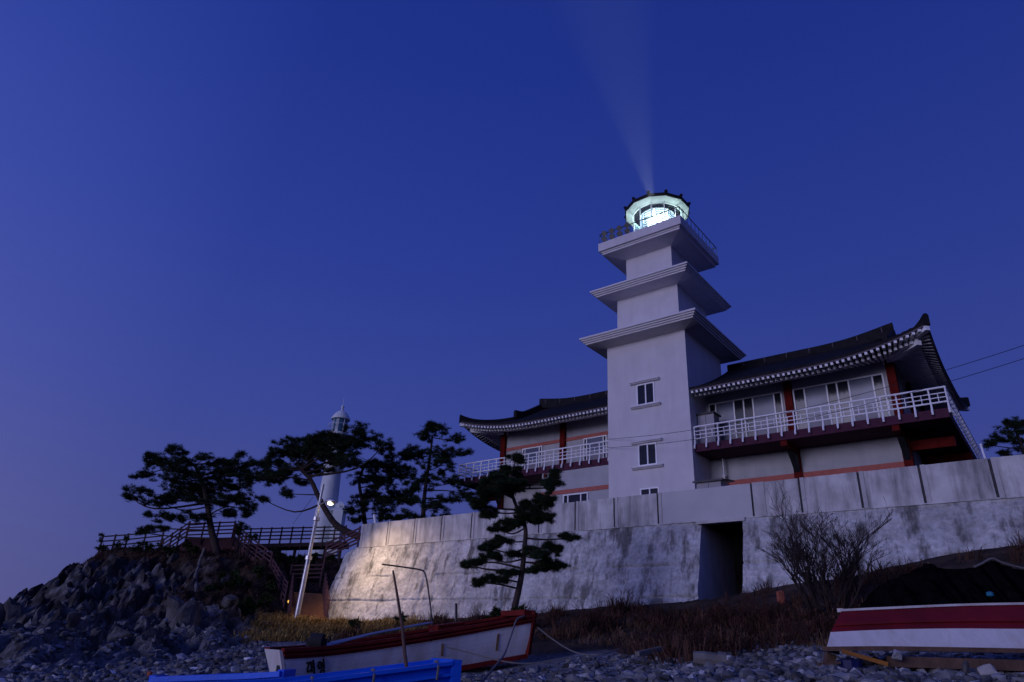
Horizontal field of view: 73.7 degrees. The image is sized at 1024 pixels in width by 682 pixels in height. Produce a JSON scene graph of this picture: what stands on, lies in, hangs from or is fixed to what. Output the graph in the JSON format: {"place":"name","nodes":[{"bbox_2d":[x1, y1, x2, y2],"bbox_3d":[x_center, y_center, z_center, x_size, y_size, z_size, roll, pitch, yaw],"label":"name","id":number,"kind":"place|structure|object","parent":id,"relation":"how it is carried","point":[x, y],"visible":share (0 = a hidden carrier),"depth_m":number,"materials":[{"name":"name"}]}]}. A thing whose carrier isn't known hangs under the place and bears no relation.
{"place":"outdoors","nodes":[
{"label":"outdoors","id":0,"kind":"place"},
{"bbox_2d":[340,451,419,524],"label":"pine tree","id":1,"kind":"object","parent":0,"point":[402,472],"visible":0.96,"depth_m":49.43,"materials":[{"name":"green plant"}]},
{"bbox_2d":[388,419,479,519],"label":"pine tree","id":2,"kind":"object","parent":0,"point":[446,456],"visible":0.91,"depth_m":48.94,"materials":[{"name":"green plant"}]},
{"bbox_2d":[0,545,1023,681],"bbox_3d":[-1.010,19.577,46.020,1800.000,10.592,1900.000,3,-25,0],"label":"ground","id":3,"kind":"structure","parent":0,"point":[119,597],"depth_m":29.91,"materials":[{"name":"grey stone"}]},
{"bbox_2d":[0,603,5,625],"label":"boulder","id":4,"kind":"object","parent":3,"relation":"on","point":[2,613],"visible":0.8,"depth_m":32.88,"materials":[{"name":"grey stone"}]},
{"bbox_2d":[0,617,18,630],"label":"boulder","id":5,"kind":"object","parent":3,"relation":"on","point":[9,623],"visible":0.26,"depth_m":32.50,"materials":[{"name":"grey stone"}]},
{"bbox_2d":[4,597,16,609],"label":"boulder","id":6,"kind":"object","parent":3,"relation":"on","point":[10,601],"visible":0.4,"depth_m":41.37,"materials":[{"name":"grey stone"}]},
{"bbox_2d":[4,605,22,620],"bbox_3d":[-24.139,13.745,32.931,0.956,1.887,0.715,-10,-25,12],"label":"boulder","id":7,"kind":"object","parent":3,"relation":"on","point":[13,611],"visible":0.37,"depth_m":33.05,"materials":[{"name":"grey stone"}]},
{"bbox_2d":[16,614,29,624],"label":"boulder","id":8,"kind":"object","parent":3,"relation":"on","point":[23,619],"visible":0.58,"depth_m":32.05,"materials":[{"name":"grey stone"}]},
{"bbox_2d":[66,610,79,629],"bbox_3d":[-20.118,12.977,31.172,0.548,1.264,0.735,10,-11,-12],"label":"boulder","id":9,"kind":"object","parent":3,"relation":"on","point":[72,619],"visible":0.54,"depth_m":31.00,"materials":[{"name":"grey stone"}]},
{"bbox_2d":[90,627,107,639],"bbox_3d":[-16.384,11.842,27.139,0.694,0.899,0.390,-3,-19,-32],"label":"boulder","id":10,"kind":"object","parent":3,"relation":"on","point":[103,629],"visible":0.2,"depth_m":27.18,"materials":[{"name":"grey stone"}]},
{"bbox_2d":[94,532,129,551],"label":"shrub","id":11,"kind":"object","parent":3,"relation":"on","point":[101,547],"visible":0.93,"depth_m":53.05,"materials":[{"name":"green plant"}]},
{"bbox_2d":[107,626,134,641],"bbox_3d":[-15.381,11.701,26.848,1.124,0.750,0.861,0,-26,34],"label":"boulder","id":12,"kind":"object","parent":3,"relation":"on","point":[116,633],"visible":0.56,"depth_m":26.69,"materials":[{"name":"grey stone"}]},
{"bbox_2d":[97,531,164,552],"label":"timber fence","id":13,"kind":"object","parent":3,"relation":"on","point":[128,534],"visible":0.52,"depth_m":53.74,"materials":[{"name":"brown wood"}]},
{"bbox_2d":[0,612,271,681],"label":"shingle","id":14,"kind":"object","parent":3,"relation":"on","point":[237,654],"visible":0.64,"depth_m":17.95,"materials":[{"name":"stone"}]},
{"bbox_2d":[128,540,171,554],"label":"shrub","id":15,"kind":"object","parent":3,"relation":"on","point":[146,544],"visible":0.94,"depth_m":51.75,"materials":[{"name":"green plant"}]},
{"bbox_2d":[143,602,160,611],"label":"boulder","id":16,"kind":"object","parent":3,"relation":"on","point":[153,604],"visible":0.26,"depth_m":40.41,"materials":[{"name":"grey stone"}]},
{"bbox_2d":[163,626,170,635],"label":"boulder","id":17,"kind":"object","parent":3,"relation":"on","point":[166,630],"visible":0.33,"depth_m":24.18,"materials":[{"name":"grey stone"}]},
{"bbox_2d":[166,552,179,563],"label":"boulder","id":18,"kind":"object","parent":3,"relation":"on","point":[175,556],"visible":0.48,"depth_m":49.27,"materials":[{"name":"grey stone"}]},
{"bbox_2d":[166,595,185,621],"bbox_3d":[-14.630,11.882,29.882,1.026,1.561,1.022,-4,-24,-19],"label":"boulder","id":19,"kind":"object","parent":3,"relation":"on","point":[175,603],"visible":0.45,"depth_m":29.77,"materials":[{"name":"grey stone"}]},
{"bbox_2d":[170,649,183,654],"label":"boulder","id":20,"kind":"object","parent":3,"relation":"on","point":[176,651],"visible":0.46,"depth_m":23.46,"materials":[{"name":"grey stone"}]},
{"bbox_2d":[164,541,199,555],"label":"shrub","id":21,"kind":"object","parent":3,"relation":"on","point":[185,545],"visible":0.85,"depth_m":50.13,"materials":[{"name":"green plant"}]},
{"bbox_2d":[170,600,200,629],"bbox_3d":[-13.447,11.384,28.229,0.846,1.269,1.128,4,-25,-3],"label":"boulder","id":22,"kind":"object","parent":3,"relation":"on","point":[187,612],"visible":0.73,"depth_m":27.96,"materials":[{"name":"grey stone"}]},
{"bbox_2d":[28,545,343,613],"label":"headland grass","id":23,"kind":"structure","parent":3,"relation":"on","point":[168,565],"depth_m":47.92,"materials":[{"name":"plant"}]},
{"bbox_2d":[190,548,205,599],"bbox_3d":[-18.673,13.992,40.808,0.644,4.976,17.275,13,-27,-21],"label":"tree trunk","id":24,"kind":"object","parent":3,"relation":"on","point":[196,585],"visible":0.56,"depth_m":45.68,"materials":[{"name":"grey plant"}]},
{"bbox_2d":[119,442,286,554],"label":"pine tree","id":25,"kind":"object","parent":3,"relation":"on","point":[205,492],"visible":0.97,"depth_m":51.03,"materials":[{"name":"green plant"}]},
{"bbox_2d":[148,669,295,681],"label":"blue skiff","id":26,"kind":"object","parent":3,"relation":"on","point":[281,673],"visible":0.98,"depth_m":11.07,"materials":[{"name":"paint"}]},
{"bbox_2d":[220,575,228,582],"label":"boulder","id":27,"kind":"object","parent":3,"relation":"on","point":[223,579],"visible":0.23,"depth_m":44.82,"materials":[{"name":"grey stone"}]},
{"bbox_2d":[221,594,238,608],"bbox_3d":[-14.729,13.599,35.626,0.802,0.794,1.224,14,-30,-12],"label":"boulder","id":28,"kind":"object","parent":3,"relation":"on","point":[228,601],"visible":0.98,"depth_m":35.34,"materials":[{"name":"grey stone"}]},
{"bbox_2d":[177,537,286,606],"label":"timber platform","id":29,"kind":"structure","parent":3,"relation":"on","point":[223,543],"depth_m":52.28,"materials":[{"name":"brown wood"}]},
{"bbox_2d":[160,521,190,552],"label":"timber fence","id":30,"kind":"object","parent":29,"relation":"on","point":[171,540],"visible":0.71,"depth_m":52.36,"materials":[{"name":"brown wood"}]},
{"bbox_2d":[184,521,235,543],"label":"timber fence","id":31,"kind":"object","parent":29,"relation":"on","point":[217,530],"visible":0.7,"depth_m":52.65,"materials":[{"name":"brown wood"}]},
{"bbox_2d":[232,520,258,559],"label":"shrub","id":32,"kind":"object","parent":3,"relation":"on","point":[240,526],"visible":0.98,"depth_m":49.35,"materials":[{"name":"green plant"}]},
{"bbox_2d":[222,591,277,616],"bbox_3d":[-15.269,15.340,39.325,3.225,1.920,1.938,10,-26,-15],"label":"shrub","id":33,"kind":"object","parent":3,"relation":"on","point":[251,604],"visible":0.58,"depth_m":39.16,"materials":[{"name":"green plant"}]},
{"bbox_2d":[231,523,272,565],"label":"timber fence","id":34,"kind":"object","parent":3,"relation":"on","point":[256,546],"visible":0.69,"depth_m":49.58,"materials":[{"name":"brown wood"}]},
{"bbox_2d":[271,558,288,608],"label":"timber fence","id":35,"kind":"object","parent":3,"relation":"on","point":[284,579],"visible":0.76,"depth_m":44.83,"materials":[{"name":"brown wood"}]},
{"bbox_2d":[287,573,294,615],"bbox_3d":[-13.031,15.284,40.058,0.126,3.481,3.801,11,-26,-16],"label":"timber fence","id":36,"kind":"object","parent":3,"relation":"on","point":[289,605],"visible":0.79,"depth_m":39.80,"materials":[{"name":"brown wood"}]},
{"bbox_2d":[250,546,335,576],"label":"shrub","id":37,"kind":"object","parent":3,"relation":"on","point":[278,557],"visible":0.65,"depth_m":49.13,"materials":[{"name":"green plant"}]},
{"bbox_2d":[242,542,348,561],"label":"walkway","id":38,"kind":"structure","parent":3,"relation":"on","point":[294,547],"depth_m":54.02,"materials":[{"name":"brown wood"}]},
{"bbox_2d":[238,525,346,548],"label":"timber fence","id":39,"kind":"object","parent":38,"relation":"on","point":[291,535],"visible":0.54,"depth_m":54.21,"materials":[{"name":"brown wood"}]},
{"bbox_2d":[289,563,322,586],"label":"timber fence","id":40,"kind":"object","parent":3,"relation":"on","point":[320,576],"visible":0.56,"depth_m":47.80,"materials":[{"name":"brown wood"}]},
{"bbox_2d":[290,592,323,618],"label":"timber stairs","id":41,"kind":"structure","parent":3,"relation":"on","point":[312,604],"depth_m":40.34,"materials":[{"name":"brown wood"}]},
{"bbox_2d":[293,484,336,616],"bbox_3d":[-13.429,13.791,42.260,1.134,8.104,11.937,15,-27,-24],"label":"street lamp","id":42,"kind":"object","parent":3,"relation":"on","point":[316,519],"visible":0.92,"depth_m":38.22,"materials":[{"name":"metal"}]},
{"bbox_2d":[247,419,395,539],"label":"pine tree","id":43,"kind":"object","parent":3,"relation":"on","point":[322,446],"visible":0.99,"depth_m":47.36,"materials":[{"name":"green plant"}]},
{"bbox_2d":[190,658,461,681],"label":"blue skiff","id":44,"kind":"object","parent":3,"relation":"on","point":[439,670],"visible":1,"depth_m":9.85,"materials":[{"name":"paint"}]},
{"bbox_2d":[392,570,407,666],"bbox_3d":[-1.688,4.358,10.472,0.590,1.612,0.096,-13,-29,31],"label":"mooring pole","id":45,"kind":"object","parent":44,"relation":"in","point":[402,633],"visible":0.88,"depth_m":10.48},
{"bbox_2d":[322,573,329,617],"bbox_3d":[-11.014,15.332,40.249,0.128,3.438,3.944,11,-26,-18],"label":"wooden post","id":46,"kind":"object","parent":3,"relation":"on","point":[325,597],"visible":0.74,"depth_m":40.05,"materials":[{"name":"brown wood"}]},
{"bbox_2d":[225,608,427,644],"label":"dry grass","id":47,"kind":"structure","parent":3,"relation":"on","point":[281,626],"depth_m":31.79,"materials":[{"name":"plant"}]},
{"bbox_2d":[311,401,350,556],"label":"old lighthouse","id":48,"kind":"object","parent":3,"relation":"on","point":[340,418],"visible":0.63,"depth_m":78.32,"materials":[{"name":"paint"}]},
{"bbox_2d":[346,611,408,630],"bbox_3d":[-6.076,12.749,30.901,2.830,1.236,0.646,5,-25,-4],"label":"shrub","id":49,"kind":"object","parent":3,"relation":"on","point":[351,622],"visible":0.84,"depth_m":30.96,"materials":[{"name":"green plant"}]},
{"bbox_2d":[264,564,536,675],"bbox_3d":[-2.395,6.413,15.379,5.860,2.703,1.916,17,-28,-27],"label":"fishing boat","id":50,"kind":"object","parent":3,"relation":"on","point":[488,637],"visible":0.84,"depth_m":14.98,"materials":[{"name":"white paint"}]},
{"bbox_2d":[306,633,330,646],"bbox_3d":[-3.943,6.189,13.905,0.494,0.436,0.320,3,-25,0],"label":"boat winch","id":51,"kind":"object","parent":50,"relation":"on","point":[315,639],"visible":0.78,"depth_m":13.85,"materials":[{"name":"metal"}]},
{"bbox_2d":[327,622,432,645],"bbox_3d":[-3.071,6.431,14.869,3.035,0.773,0.303,21,-30,-34],"label":"pole bundle","id":52,"kind":"object","parent":50,"relation":"on","point":[340,641],"visible":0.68,"depth_m":14.81,"materials":[{"name":"metal"}]},
{"bbox_2d":[428,622,465,631],"bbox_3d":[-1.532,6.758,16.012,0.725,0.363,0.560,17,-28,-27],"label":"fish hatch","id":53,"kind":"object","parent":50,"relation":"in","point":[437,627],"visible":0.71,"depth_m":15.85,"materials":[{"name":"red paint"}]},
{"bbox_2d":[480,615,524,681],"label":"mooring rope","id":54,"kind":"object","parent":50,"relation":"hanging from","point":[491,670],"visible":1,"depth_m":13.88,"materials":[{"name":"grey fabric"}]},
{"bbox_2d":[444,646,568,663],"bbox_3d":[-0.161,6.554,14.207,2.678,0.278,0.360,-1,-25,8],"label":"mooring rope","id":55,"kind":"object","parent":50,"relation":"on","point":[506,661],"visible":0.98,"depth_m":14.14,"materials":[{"name":"brown fabric"}]},
{"bbox_2d":[455,603,457,621],"bbox_3d":[-2.271,11.317,27.770,0.215,1.220,0.110,3,-25,0],"label":"iron post","id":56,"kind":"object","parent":3,"relation":"on","point":[456,617],"visible":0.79,"depth_m":27.82,"materials":[{"name":"metal"}]},
{"bbox_2d":[485,604,530,618],"bbox_3d":[-0.153,9.526,23.373,1.614,1.083,0.903,3,-25,0],"label":"shrub","id":57,"kind":"object","parent":3,"relation":"on","point":[495,612],"visible":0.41,"depth_m":23.33,"materials":[{"name":"green plant"}]},
{"bbox_2d":[459,451,582,617],"bbox_3d":[0.357,7.242,24.592,4.586,6.868,2.372,3,-25,0],"label":"pine tree","id":58,"kind":"object","parent":3,"relation":"on","point":[504,480],"visible":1,"depth_m":24.75,"materials":[{"name":"green plant"}]},
{"bbox_2d":[458,390,608,507],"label":"temple roofed wing","id":59,"kind":"structure","parent":3,"relation":"on","point":[568,437],"depth_m":48.58,"materials":[{"name":"white paint"}]},
{"bbox_2d":[522,446,542,469],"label":"window","id":60,"kind":"structure","parent":59,"relation":"in","point":[538,448],"depth_m":49.88,"materials":[{"name":"white paint"}]},
{"bbox_2d":[563,492,587,502],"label":"window","id":61,"kind":"structure","parent":59,"relation":"in","point":[567,498],"depth_m":43.84,"materials":[{"name":"white paint"}]},
{"bbox_2d":[583,435,606,460],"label":"window","id":62,"kind":"structure","parent":59,"relation":"in","point":[603,437],"depth_m":46.84,"materials":[{"name":"white paint"}]},
{"bbox_2d":[82,639,1023,681],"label":"shingle","id":63,"kind":"object","parent":3,"relation":"on","point":[751,667],"visible":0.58,"depth_m":8.79,"materials":[{"name":"stone"}]},
{"bbox_2d":[537,627,619,655],"bbox_3d":[1.397,6.746,15.343,2.014,0.567,0.625,-8,-27,22],"label":"mooring rope","id":64,"kind":"object","parent":63,"relation":"on","point":[578,652],"visible":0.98,"depth_m":15.21,"materials":[{"name":"beige fabric"}]},
{"bbox_2d":[635,646,664,655],"bbox_3d":[2.657,5.937,13.076,0.888,0.211,0.100,24,-32,-38],"label":"driftwood log","id":65,"kind":"object","parent":63,"relation":"on","point":[645,652],"visible":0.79,"depth_m":12.95,"materials":[{"name":"wood"}]},
{"bbox_2d":[693,651,726,665],"bbox_3d":[3.282,5.300,11.328,0.546,0.288,0.280,-3,-25,13],"label":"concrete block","id":66,"kind":"object","parent":63,"relation":"on","point":[702,658],"visible":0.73,"depth_m":11.27,"materials":[{"name":"concrete"}]},
{"bbox_2d":[816,661,840,665],"bbox_3d":[4.107,4.181,8.854,0.304,0.066,0.040,3,-25,0],"label":"driftwood stick","id":67,"kind":"object","parent":63,"relation":"on","point":[829,663],"visible":1,"depth_m":8.84,"materials":[{"name":"brown wood"}]},
{"bbox_2d":[823,652,836,661],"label":"timber beam","id":68,"kind":"structure","parent":63,"relation":"on","point":[829,657],"depth_m":9.48,"materials":[{"name":"brown wood"}]},
{"bbox_2d":[822,602,1023,653],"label":"rowing boat","id":69,"kind":"object","parent":68,"relation":"on","point":[979,627],"visible":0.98,"depth_m":9.30,"materials":[{"name":"white paint"}]},
{"bbox_2d":[836,659,862,669],"bbox_3d":[4.426,4.240,8.944,0.320,0.140,0.304,3,-25,0],"label":"blue float","id":70,"kind":"object","parent":63,"relation":"on","point":[848,664],"visible":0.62,"depth_m":8.84,"materials":[{"name":"plastic"}]},
{"bbox_2d":[841,649,887,665],"bbox_3d":[4.579,4.113,8.869,0.530,0.181,0.060,-4,-26,15],"label":"ochre plank","id":71,"kind":"object","parent":70,"relation":"on","point":[867,658],"visible":1,"depth_m":8.84,"materials":[{"name":"paint"}]},
{"bbox_2d":[891,649,901,659],"bbox_3d":[5.021,4.092,8.903,0.118,0.132,0.174,-2,-25,10],"label":"foam block","id":72,"kind":"object","parent":63,"relation":"on","point":[896,654],"depth_m":8.86,"materials":[{"name":"white plastic"}]},
{"bbox_2d":[886,656,1023,670],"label":"timber beam","id":73,"kind":"structure","parent":63,"relation":"on","point":[956,663],"depth_m":8.91,"materials":[{"name":"brown wood"}]},
{"bbox_2d":[570,596,608,624],"bbox_3d":[2.684,9.063,22.713,1.569,1.275,1.101,3,-25,0],"label":"bare shrub","id":74,"kind":"object","parent":3,"relation":"on","point":[594,610],"visible":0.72,"depth_m":22.73,"materials":[{"name":"brown plant"}]},
{"bbox_2d":[579,189,745,497],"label":"lighthouse tower","id":75,"kind":"structure","parent":3,"relation":"on","point":[664,346],"depth_m":44.23,"materials":[{"name":"paint"}]},
{"bbox_2d":[601,231,606,241],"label":"twin floodlight","id":76,"kind":"object","parent":75,"relation":"on","point":[604,234],"visible":1,"depth_m":49.47,"materials":[{"name":"metal"}]},
{"bbox_2d":[609,228,613,238],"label":"twin floodlight","id":77,"kind":"object","parent":75,"relation":"on","point":[611,231],"visible":1,"depth_m":49.12,"materials":[{"name":"metal"}]},
{"bbox_2d":[616,225,621,235],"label":"twin floodlight","id":78,"kind":"object","parent":75,"relation":"on","point":[619,229],"visible":1,"depth_m":48.76,"materials":[{"name":"metal"}]},
{"bbox_2d":[624,223,629,233],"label":"twin floodlight","id":79,"kind":"object","parent":75,"relation":"on","point":[627,229],"visible":1,"depth_m":48.33,"materials":[{"name":"metal"}]},
{"bbox_2d":[629,377,660,409],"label":"window","id":80,"kind":"structure","parent":75,"relation":"in","point":[645,390],"depth_m":42.97,"materials":[{"name":"white paint"}]},
{"bbox_2d":[630,438,663,470],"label":"window","id":81,"kind":"structure","parent":75,"relation":"in","point":[647,454],"depth_m":41.34,"materials":[{"name":"white paint"}]},
{"bbox_2d":[640,487,658,494],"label":"window","id":82,"kind":"structure","parent":75,"relation":"in","point":[651,490],"depth_m":40.42,"materials":[{"name":"white paint"}]},
{"bbox_2d":[608,358,1023,447],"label":"overhead cable","id":83,"kind":"object","parent":75,"relation":"attached to","point":[832,412],"visible":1,"depth_m":32.11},
{"bbox_2d":[614,345,1023,438],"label":"overhead cable","id":84,"kind":"object","parent":75,"relation":"attached to","point":[832,401],"visible":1,"depth_m":32.51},
{"bbox_2d":[328,454,1023,620],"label":"retaining wall","id":85,"kind":"structure","parent":3,"relation":"on","point":[682,546],"depth_m":29.13,"materials":[{"name":"paint"}]},
{"bbox_2d":[322,526,360,568],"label":"timber fence","id":86,"kind":"object","parent":85,"relation":"on","point":[357,542],"visible":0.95,"depth_m":43.41,"materials":[{"name":"brown wood"}]},
{"bbox_2d":[333,529,1023,664],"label":"dry brush","id":87,"kind":"object","parent":3,"relation":"on","point":[675,648],"visible":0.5,"depth_m":20.00,"materials":[{"name":"brown plant"}]},
{"bbox_2d":[704,586,757,623],"bbox_3d":[6.693,7.999,20.685,1.682,1.311,1.128,3,-25,0],"label":"bare shrub","id":88,"kind":"object","parent":3,"relation":"on","point":[732,609],"visible":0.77,"depth_m":20.64,"materials":[{"name":"brown plant"}]},
{"bbox_2d":[733,580,804,625],"bbox_3d":[6.821,7.115,18.192,1.618,1.458,1.493,3,-25,0],"label":"bare shrub","id":89,"kind":"object","parent":3,"relation":"on","point":[762,609],"visible":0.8,"depth_m":18.21,"materials":[{"name":"brown plant"}]},
{"bbox_2d":[776,590,784,604],"bbox_3d":[8.385,7.999,21.291,0.258,0.427,0.262,-7,-26,20],"label":"orange crate scrap","id":90,"kind":"object","parent":3,"relation":"on","point":[778,594],"visible":0.82,"depth_m":21.23,"materials":[{"name":"orange plastic"}]},
{"bbox_2d":[756,481,893,617],"bbox_3d":[8.592,5.630,19.121,3.780,4.255,3.875,15,-27,-24],"label":"bare shrub","id":91,"kind":"object","parent":3,"relation":"on","point":[796,552],"visible":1,"depth_m":18.51,"materials":[{"name":"brown plant"}]},
{"bbox_2d":[689,313,981,484],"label":"temple roofed wing","id":92,"kind":"structure","parent":3,"relation":"on","point":[918,428],"depth_m":37.80,"materials":[{"name":"white paint"}]},
{"bbox_2d":[696,411,720,443],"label":"utility cabinet","id":93,"kind":"object","parent":92,"relation":"on","point":[708,417],"visible":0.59,"depth_m":40.74,"materials":[{"name":"metal"}]},
{"bbox_2d":[722,459,726,477],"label":"drain pipe","id":94,"kind":"object","parent":92,"relation":"attached to","point":[724,476],"visible":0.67,"depth_m":40.22,"materials":[{"name":"metal"}]},
{"bbox_2d":[708,391,786,440],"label":"window","id":95,"kind":"structure","parent":92,"relation":"in","point":[770,403],"depth_m":40.82,"materials":[{"name":"white paint"}]},
{"bbox_2d":[792,373,890,428],"bbox_3d":[18.169,3.595,37.825,4.790,2.880,0.110,-16,-31,35],"label":"window","id":96,"kind":"structure","parent":92,"relation":"in","point":[808,396],"depth_m":37.89,"materials":[{"name":"white paint"}]},
{"bbox_2d":[961,660,969,674],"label":"slate rock","id":97,"kind":"object","parent":3,"relation":"on","point":[965,667],"visible":0.84,"depth_m":8.48,"materials":[{"name":"grey stone"}]},
{"bbox_2d":[979,444,985,457],"bbox_3d":[17.206,4.355,24.834,0.120,1.251,0.096,13,-27,-20],"label":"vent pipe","id":98,"kind":"object","parent":3,"relation":"on","point":[982,450],"visible":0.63,"depth_m":24.96,"materials":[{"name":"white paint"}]},
{"bbox_2d":[977,664,997,674],"bbox_3d":[5.906,4.105,8.513,0.226,0.154,0.172,3,-25,0],"label":"pale rock","id":99,"kind":"object","parent":3,"relation":"on","point":[987,669],"visible":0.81,"depth_m":8.46,"materials":[{"name":"stone"}]},
{"bbox_2d":[0,0,1023,603],"label":"sky","id":100,"kind":"structure","parent":0,"point":[226,225],"materials":[{"name":"blue"}]},
{"bbox_2d":[692,478,733,488],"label":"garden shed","id":101,"kind":"structure","parent":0,"point":[718,482],"depth_m":36.42,"materials":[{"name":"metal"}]},
{"bbox_2d":[859,557,1023,610],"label":"netting heap","id":102,"kind":"object","parent":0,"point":[927,583],"visible":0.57,"depth_m":13.75,"materials":[{"name":"fabric"}]},
{"bbox_2d":[986,591,993,596],"bbox_3d":[8.816,4.670,12.594,0.111,0.100,0.111,13,-27,-20],"label":"net float","id":103,"kind":"object","parent":102,"relation":"on","point":[989,594],"visible":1,"depth_m":12.56,"materials":[{"name":"plastic"}]},
{"bbox_2d":[980,415,1023,455],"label":"pine tree","id":104,"kind":"object","parent":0,"point":[1016,424],"visible":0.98,"depth_m":50.08,"materials":[{"name":"green plant"}]}
]}

